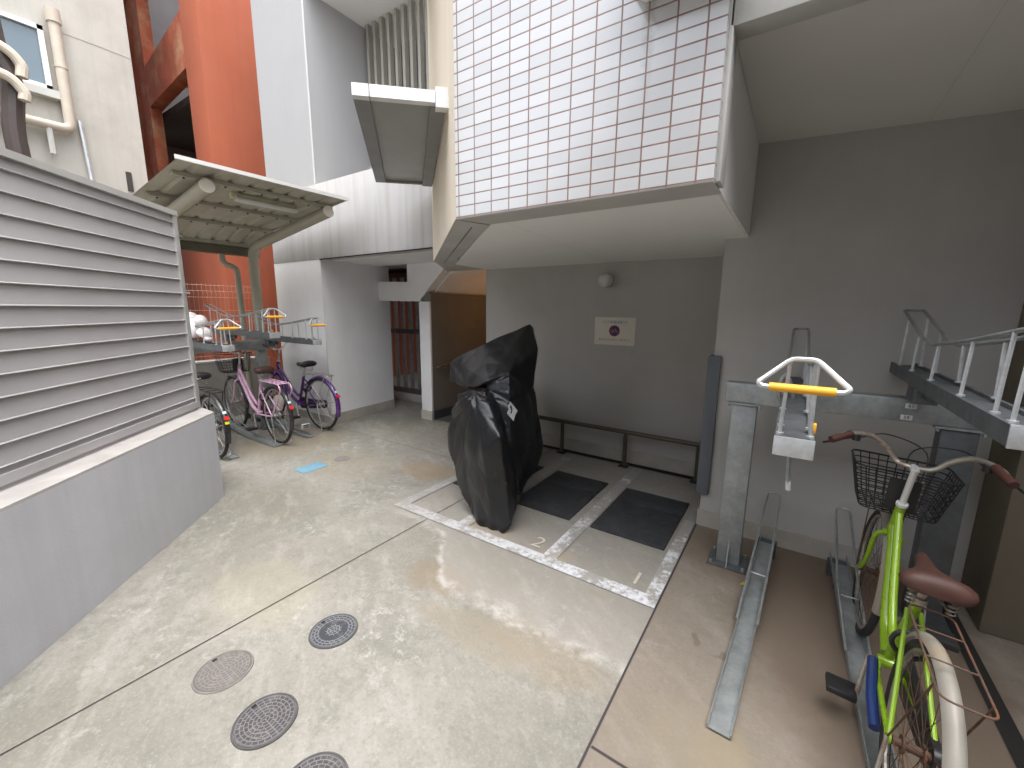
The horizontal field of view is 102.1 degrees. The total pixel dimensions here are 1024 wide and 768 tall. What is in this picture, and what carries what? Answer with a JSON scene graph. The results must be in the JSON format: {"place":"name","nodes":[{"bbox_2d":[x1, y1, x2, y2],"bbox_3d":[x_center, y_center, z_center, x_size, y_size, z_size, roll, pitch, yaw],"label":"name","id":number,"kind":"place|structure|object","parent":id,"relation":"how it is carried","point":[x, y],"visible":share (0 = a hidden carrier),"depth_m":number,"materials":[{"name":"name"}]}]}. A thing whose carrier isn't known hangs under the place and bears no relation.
{"place":"outdoors","nodes":[
{"label":"outdoors","id":0,"kind":"place"},
{"bbox_2d":[0,0,147,194],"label":"cream building","id":1,"kind":"structure","parent":0,"point":[82,117],"depth_m":5.37,"materials":[{"name":"white concrete"}]},
{"bbox_2d":[0,20,31,157],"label":"service pipe","id":2,"kind":"object","parent":1,"relation":"attached to","point":[15,96],"visible":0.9,"depth_m":4.50,"materials":[{"name":"beige plastic"}]},
{"bbox_2d":[0,10,60,101],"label":"window","id":3,"kind":"structure","parent":1,"relation":"in","point":[26,37],"depth_m":4.99,"materials":[{"name":"grey glass"}]},
{"bbox_2d":[123,0,416,394],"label":"orange building","id":4,"kind":"structure","parent":0,"point":[203,51],"depth_m":6.48,"materials":[{"name":"orange paint"}]},
{"bbox_2d":[389,273,421,394],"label":"gate","id":5,"kind":"structure","parent":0,"point":[403,330],"depth_m":6.75,"materials":[{"name":"metal"}]},
{"bbox_2d":[0,373,1023,767],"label":"ground","id":6,"kind":"structure","parent":0,"point":[458,649],"depth_m":1.88,"materials":[{"name":"concrete"}]},
{"bbox_2d":[0,407,223,688],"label":"boundary wall","id":7,"kind":"structure","parent":6,"relation":"on","point":[81,538],"depth_m":2.08,"materials":[{"name":"concrete"}]},
{"bbox_2d":[0,147,200,491],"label":"louvre fence","id":8,"kind":"object","parent":7,"relation":"on","point":[96,349],"visible":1,"depth_m":2.24,"materials":[{"name":"grey metal"}]},
{"bbox_2d":[191,649,253,694],"bbox_3d":[-1.206,1.198,1.731,0.217,0.006,0.217,7,12,33],"label":"manhole cover","id":9,"kind":"object","parent":6,"relation":"on","point":[222,672],"visible":1,"depth_m":1.72,"materials":[{"name":"metal"}]},
{"bbox_2d":[218,446,238,458],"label":"floor wheel track","id":10,"kind":"structure","parent":6,"relation":"on","point":[233,455],"depth_m":4.23,"materials":[{"name":"metal"}]},
{"bbox_2d":[197,372,231,457],"bbox_3d":[-3.404,0.157,4.387,1.758,1.071,0.629,8,12,34],"label":"bicycle","id":11,"kind":"object","parent":10,"relation":"on","point":[215,399],"visible":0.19,"depth_m":4.03,"materials":[{"name":"black paint"}]},
{"bbox_2d":[195,356,273,416],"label":"wall","id":12,"kind":"structure","parent":6,"relation":"on","point":[217,380],"depth_m":5.61,"materials":[{"name":"concrete"}]},
{"bbox_2d":[187,283,252,357],"bbox_3d":[-4.271,-0.752,5.107,0.067,1.010,2.262,7,12,33],"label":"fence","id":13,"kind":"object","parent":12,"relation":"on","point":[224,297],"visible":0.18,"depth_m":5.55,"materials":[{"name":"metal"}]},
{"bbox_2d":[193,339,276,429],"bbox_3d":[-3.487,0.102,4.595,0.210,1.105,1.760,7,12,33],"label":"two tier rack","id":14,"kind":"object","parent":6,"relation":"on","point":[257,347],"visible":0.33,"depth_m":5.05,"materials":[{"name":"metal"}]},
{"bbox_2d":[192,319,241,351],"bbox_3d":[-3.219,-0.507,4.201,1.577,0.409,0.225,7,12,33],"label":"rack tray","id":15,"kind":"object","parent":14,"relation":"on","point":[216,346],"visible":0.56,"depth_m":3.85,"materials":[{"name":"metal"}]},
{"bbox_2d":[189,312,212,341],"bbox_3d":[-3.139,-0.572,4.122,0.457,0.286,0.173,7,12,33],"label":"white bundle","id":16,"kind":"object","parent":15,"relation":"on","point":[196,331],"visible":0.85,"depth_m":4.07,"materials":[{"name":"white plastic"}]},
{"bbox_2d":[204,304,286,340],"bbox_3d":[-2.981,-0.666,4.528,1.577,0.409,0.225,7,12,33],"label":"rack tray","id":17,"kind":"object","parent":14,"relation":"on","point":[254,333],"visible":0.9,"depth_m":4.35,"materials":[{"name":"metal"}]},
{"bbox_2d":[246,312,327,346],"bbox_3d":[-2.734,-0.635,4.905,1.577,0.409,0.225,7,12,33],"label":"rack tray","id":18,"kind":"object","parent":14,"relation":"on","point":[312,340],"visible":0.77,"depth_m":4.71,"materials":[{"name":"metal"}]},
{"bbox_2d":[133,154,348,418],"bbox_3d":[-2.983,-0.644,4.508,2.160,2.612,1.505,7,12,33],"label":"cycle shelter","id":19,"kind":"object","parent":6,"relation":"on","point":[213,217],"visible":0.77,"depth_m":4.30,"materials":[{"name":"metal"}]},
{"bbox_2d":[229,192,298,212],"bbox_3d":[-2.406,-1.766,4.054,0.096,0.086,0.620,7,12,33],"label":"fluorescent lamp","id":20,"kind":"object","parent":19,"relation":"attached to","point":[258,201],"visible":1,"depth_m":4.00,"materials":[{"name":"beige plastic"}]},
{"bbox_2d":[208,399,279,446],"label":"floor wheel track","id":21,"kind":"structure","parent":6,"relation":"on","point":[237,427],"depth_m":4.87,"materials":[{"name":"metal"}]},
{"bbox_2d":[211,344,293,444],"bbox_3d":[-3.019,0.078,4.844,1.755,1.071,0.629,8,13,35],"label":"bicycle","id":22,"kind":"object","parent":21,"relation":"on","point":[265,412],"visible":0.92,"depth_m":4.78,"materials":[{"name":"pink paint"}]},
{"bbox_2d":[230,693,298,750],"bbox_3d":[-0.909,1.237,1.527,0.217,0.007,0.217,7,12,33],"label":"manhole cover","id":23,"kind":"object","parent":6,"relation":"on","point":[264,721],"visible":1,"depth_m":1.52,"materials":[{"name":"metal"}]},
{"bbox_2d":[241,393,313,437],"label":"floor wheel track","id":24,"kind":"structure","parent":6,"relation":"on","point":[296,431],"depth_m":5.18,"materials":[{"name":"metal"}]},
{"bbox_2d":[301,423,309,428],"bbox_3d":[-2.466,0.502,4.944,0.035,0.060,0.100,7,12,33],"label":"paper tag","id":25,"kind":"object","parent":24,"relation":"attached to","point":[306,425],"visible":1,"depth_m":4.93,"materials":[{"name":"white paper"}]},
{"bbox_2d":[270,342,340,430],"bbox_3d":[-2.805,-0.011,5.348,1.755,1.071,0.629,7,12,30],"label":"bicycle","id":26,"kind":"object","parent":6,"relation":"on","point":[305,401],"visible":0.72,"depth_m":5.20,"materials":[{"name":"purple paint"}]},
{"bbox_2d":[294,462,327,473],"bbox_3d":[-1.910,0.794,3.936,0.165,0.005,0.245,7,12,33],"label":"hydrant cover","id":27,"kind":"object","parent":6,"relation":"on","point":[310,467],"visible":1,"depth_m":3.93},
{"bbox_2d":[293,751,348,767],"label":"manhole cover","id":28,"kind":"object","parent":6,"relation":"on","point":[327,759],"visible":1,"depth_m":1.39,"materials":[{"name":"metal"}]},
{"bbox_2d":[308,613,357,648],"bbox_3d":[-0.840,1.161,1.952,0.217,0.006,0.217,7,12,33],"label":"manhole cover","id":29,"kind":"object","parent":6,"relation":"on","point":[332,631],"visible":1,"depth_m":1.94,"materials":[{"name":"metal"}]},
{"bbox_2d":[334,456,349,460],"bbox_3d":[-1.715,0.752,4.180,0.148,0.004,0.148,7,12,33],"label":"floor cover","id":30,"kind":"object","parent":6,"relation":"on","point":[342,458],"visible":1,"depth_m":4.17,"materials":[{"name":"grey metal"}]},
{"bbox_2d":[0,426,696,767],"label":"joint","id":31,"kind":"object","parent":6,"relation":"on","point":[603,716],"visible":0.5,"depth_m":1.74,"materials":[{"name":"grey"}]},
{"bbox_2d":[436,415,450,421],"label":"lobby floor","id":32,"kind":"structure","parent":6,"relation":"on","point":[447,418],"depth_m":5.68,"materials":[{"name":"grey concrete"}]},
{"bbox_2d":[447,324,542,533],"bbox_3d":[-0.130,0.190,3.531,0.758,1.406,1.731,0,10,-1],"label":"covered scooter","id":33,"kind":"object","parent":6,"relation":"on","point":[495,442],"visible":1,"depth_m":2.94,"materials":[{"name":"black plastic"}]},
{"bbox_2d":[453,466,542,484],"bbox_3d":[-0.110,0.831,3.794,0.460,0.013,0.770,7,12,33],"label":"rubber mat","id":34,"kind":"object","parent":6,"relation":"on","point":[536,470],"visible":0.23,"depth_m":3.88,"materials":[{"name":"black rubber"}]},
{"bbox_2d":[394,454,694,607],"bbox_3d":[0.418,0.907,3.404,1.980,0.001,1.835,7,12,33],"label":"painted line","id":35,"kind":"object","parent":6,"relation":"on","point":[555,551],"visible":0.88,"depth_m":2.73,"materials":[{"name":"white paint"}]},
{"bbox_2d":[518,471,607,519],"bbox_3d":[0.420,0.900,3.442,0.500,0.013,0.770,7,12,33],"label":"rubber mat","id":36,"kind":"object","parent":6,"relation":"on","point":[564,495],"visible":0.91,"depth_m":3.38,"materials":[{"name":"black rubber"}]},
{"bbox_2d":[530,537,641,583],"bbox_3d":[0.433,1.064,2.533,0.690,0.001,0.118,7,12,33],"label":"painted number","id":37,"kind":"object","parent":6,"relation":"on","point":[637,578],"visible":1,"depth_m":2.64,"materials":[{"name":"paint"}]},
{"bbox_2d":[538,415,699,483],"bbox_3d":[0.702,0.572,4.275,2.480,0.367,0.090,7,12,33],"label":"stop rail","id":38,"kind":"object","parent":6,"relation":"on","point":[626,433],"visible":0.66,"depth_m":4.00,"materials":[{"name":"grey metal"}]},
{"bbox_2d":[250,0,1023,644],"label":"apartment building","id":39,"kind":"structure","parent":6,"relation":"on","point":[742,188],"depth_m":2.28,"materials":[{"name":"paint"}]},
{"bbox_2d":[351,82,448,186],"bbox_3d":[-0.772,-1.679,2.957,0.508,0.100,1.632,-2,11,-13],"label":"awning","id":40,"kind":"object","parent":39,"relation":"attached to","point":[401,128],"visible":0.95,"depth_m":2.59,"materials":[{"name":"grey metal"}]},
{"bbox_2d":[436,364,450,368],"bbox_3d":[-0.741,-0.288,5.904,0.080,0.069,0.916,7,12,33],"label":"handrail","id":41,"kind":"object","parent":39,"relation":"attached to","point":[444,366],"visible":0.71,"depth_m":5.58,"materials":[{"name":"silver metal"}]},
{"bbox_2d":[598,273,613,286],"bbox_3d":[0.889,-0.986,3.927,0.136,0.136,0.152,7,12,33],"label":"globe lamp","id":42,"kind":"object","parent":39,"relation":"attached to","point":[605,279],"visible":1,"depth_m":3.88,"materials":[{"name":"grey glass"}]},
{"bbox_2d":[594,317,635,345],"bbox_3d":[0.995,-0.512,4.024,0.410,0.268,0.012,7,12,33],"label":"sign","id":43,"kind":"object","parent":39,"relation":"attached to","point":[620,331],"visible":1,"depth_m":4.02,"materials":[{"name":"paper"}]},
{"bbox_2d":[696,354,721,494],"bbox_3d":[1.361,0.284,2.853,0.080,0.970,0.120,7,12,33],"label":"corner guard","id":44,"kind":"object","parent":39,"relation":"attached to","point":[709,418],"visible":0.94,"depth_m":2.80,"materials":[{"name":"grey plastic"}]},
{"bbox_2d":[590,488,688,550],"bbox_3d":[0.970,0.971,3.076,0.502,0.013,0.770,7,12,33],"label":"rubber mat","id":45,"kind":"object","parent":6,"relation":"on","point":[648,519],"visible":1,"depth_m":3.01,"materials":[{"name":"black rubber"}]},
{"bbox_2d":[707,492,780,739],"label":"floor wheel track","id":46,"kind":"structure","parent":6,"relation":"on","point":[724,709],"depth_m":1.92,"materials":[{"name":"metal"}]},
{"bbox_2d":[543,444,1023,767],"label":"gutter channel","id":47,"kind":"object","parent":6,"relation":"on","point":[1012,737],"visible":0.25,"depth_m":1.70,"materials":[{"name":"black metal"}]},
{"bbox_2d":[825,507,897,767],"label":"floor wheel track","id":48,"kind":"structure","parent":6,"relation":"on","point":[857,646],"depth_m":1.90,"materials":[{"name":"metal"}]},
{"bbox_2d":[822,430,1023,767],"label":"bicycle","id":49,"kind":"object","parent":48,"relation":"on","point":[924,577],"visible":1,"depth_m":1.37,"materials":[{"name":"paint"}]},
{"bbox_2d":[706,380,1023,631],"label":"two tier rack","id":50,"kind":"object","parent":6,"relation":"on","point":[936,543],"visible":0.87,"depth_m":2.02,"materials":[{"name":"metal"}]},
{"bbox_2d":[756,328,852,460],"bbox_3d":[1.249,-0.016,1.813,0.225,0.409,1.577,7,12,33],"label":"rack tray","id":51,"kind":"object","parent":50,"relation":"on","point":[796,427],"visible":0.99,"depth_m":1.24,"materials":[{"name":"metal"}]},
{"bbox_2d":[776,373,794,490],"bbox_3d":[1.271,0.232,1.922,0.154,0.575,0.063,-5,11,-26],"label":"hanging support rod","id":52,"kind":"object","parent":51,"relation":"hanging from","point":[788,459],"visible":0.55,"depth_m":1.95,"materials":[{"name":"metal"}]},
{"bbox_2d":[889,309,1023,450],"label":"rack tray","id":53,"kind":"object","parent":50,"relation":"on","point":[995,417],"visible":1,"depth_m":1.31,"materials":[{"name":"metal"}]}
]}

